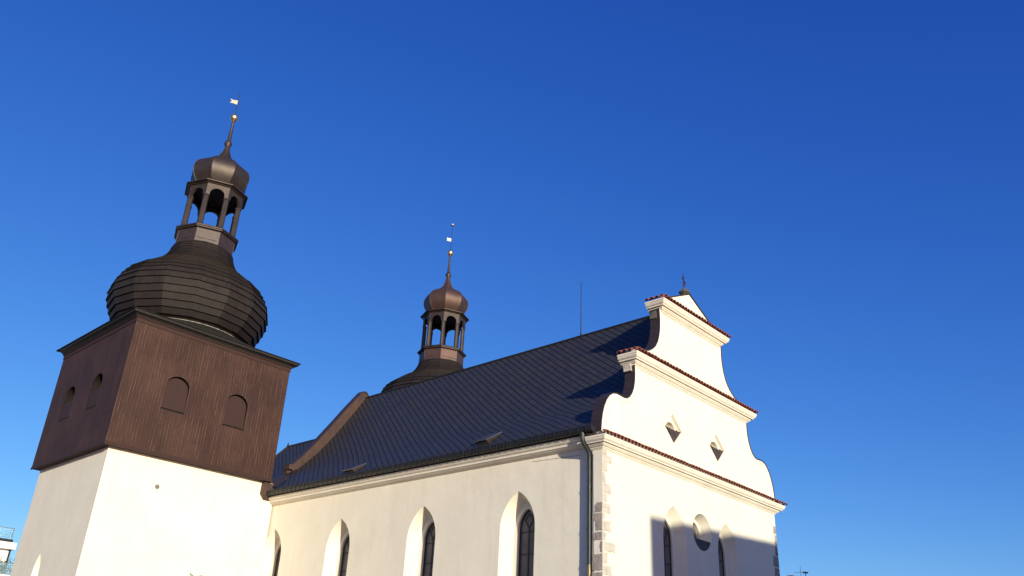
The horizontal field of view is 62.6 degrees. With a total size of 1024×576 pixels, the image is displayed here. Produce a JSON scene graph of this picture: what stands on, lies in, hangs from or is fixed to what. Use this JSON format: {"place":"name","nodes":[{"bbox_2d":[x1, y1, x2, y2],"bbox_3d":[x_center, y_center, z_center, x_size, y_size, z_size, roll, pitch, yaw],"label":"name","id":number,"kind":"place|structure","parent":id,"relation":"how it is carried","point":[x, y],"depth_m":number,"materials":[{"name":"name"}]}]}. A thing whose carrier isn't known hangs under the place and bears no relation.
{"place":"outdoors","nodes":[
{"label":"outdoors","id":0,"kind":"place"},
{"bbox_2d":[0,526,16,575],"bbox_3d":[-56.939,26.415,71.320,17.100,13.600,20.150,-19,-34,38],"label":"apartment building","id":1,"kind":"structure","parent":0,"point":[7,545],"depth_m":75.10,"materials":[{"name":"grey metal"}]},
{"bbox_2d":[10,94,300,575],"bbox_3d":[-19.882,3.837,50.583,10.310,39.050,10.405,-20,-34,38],"label":"bell tower","id":2,"kind":"structure","parent":0,"point":[155,455],"depth_m":45.25,"materials":[{"name":"beige paint"}]},
{"bbox_2d":[0,0,1023,575],"label":"sky","id":3,"kind":"structure","parent":0,"point":[836,186],"materials":[{"name":"blue"}]},
{"bbox_2d":[260,275,787,575],"bbox_3d":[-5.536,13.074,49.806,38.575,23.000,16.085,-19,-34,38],"label":"church","id":4,"kind":"structure","parent":0,"point":[623,449],"depth_m":39.40,"materials":[{"name":"beige paint"}]},
{"bbox_2d":[274,547,280,575],"bbox_3d":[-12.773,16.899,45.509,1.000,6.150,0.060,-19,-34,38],"label":"window","id":5,"kind":"structure","parent":4,"relation":"in","point":[279,552],"depth_m":46.61,"materials":[{"name":"black glass"}]},
{"bbox_2d":[340,536,349,575],"bbox_3d":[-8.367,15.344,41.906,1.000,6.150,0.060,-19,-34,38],"label":"window","id":6,"kind":"structure","parent":4,"relation":"in","point":[343,570],"depth_m":42.91,"materials":[{"name":"black glass"}]},
{"bbox_2d":[381,223,468,392],"bbox_3d":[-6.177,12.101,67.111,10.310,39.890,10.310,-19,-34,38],"label":"bell tower","id":7,"kind":"structure","parent":4,"relation":"on","point":[446,305],"depth_m":70.05,"materials":[{"name":"brown metal"}]},
{"bbox_2d":[422,522,434,575],"bbox_3d":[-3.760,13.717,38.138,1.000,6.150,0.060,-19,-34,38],"label":"window","id":8,"kind":"structure","parent":4,"relation":"in","point":[430,536],"depth_m":39.01,"materials":[{"name":"black glass"}]},
{"bbox_2d":[518,509,534,575],"bbox_3d":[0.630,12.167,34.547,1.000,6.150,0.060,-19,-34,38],"label":"window","id":9,"kind":"structure","parent":4,"relation":"in","point":[525,567],"depth_m":35.30,"materials":[{"name":"black glass"}]},
{"bbox_2d":[663,521,671,575],"bbox_3d":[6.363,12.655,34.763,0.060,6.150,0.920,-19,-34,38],"label":"window","id":10,"kind":"structure","parent":4,"relation":"in","point":[666,535],"depth_m":35.68,"materials":[{"name":"black glass"}]},
{"bbox_2d":[718,540,724,575],"bbox_3d":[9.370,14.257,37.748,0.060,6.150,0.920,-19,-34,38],"label":"window","id":11,"kind":"structure","parent":4,"relation":"in","point":[720,552],"depth_m":38.82,"materials":[{"name":"black glass"}]}
]}

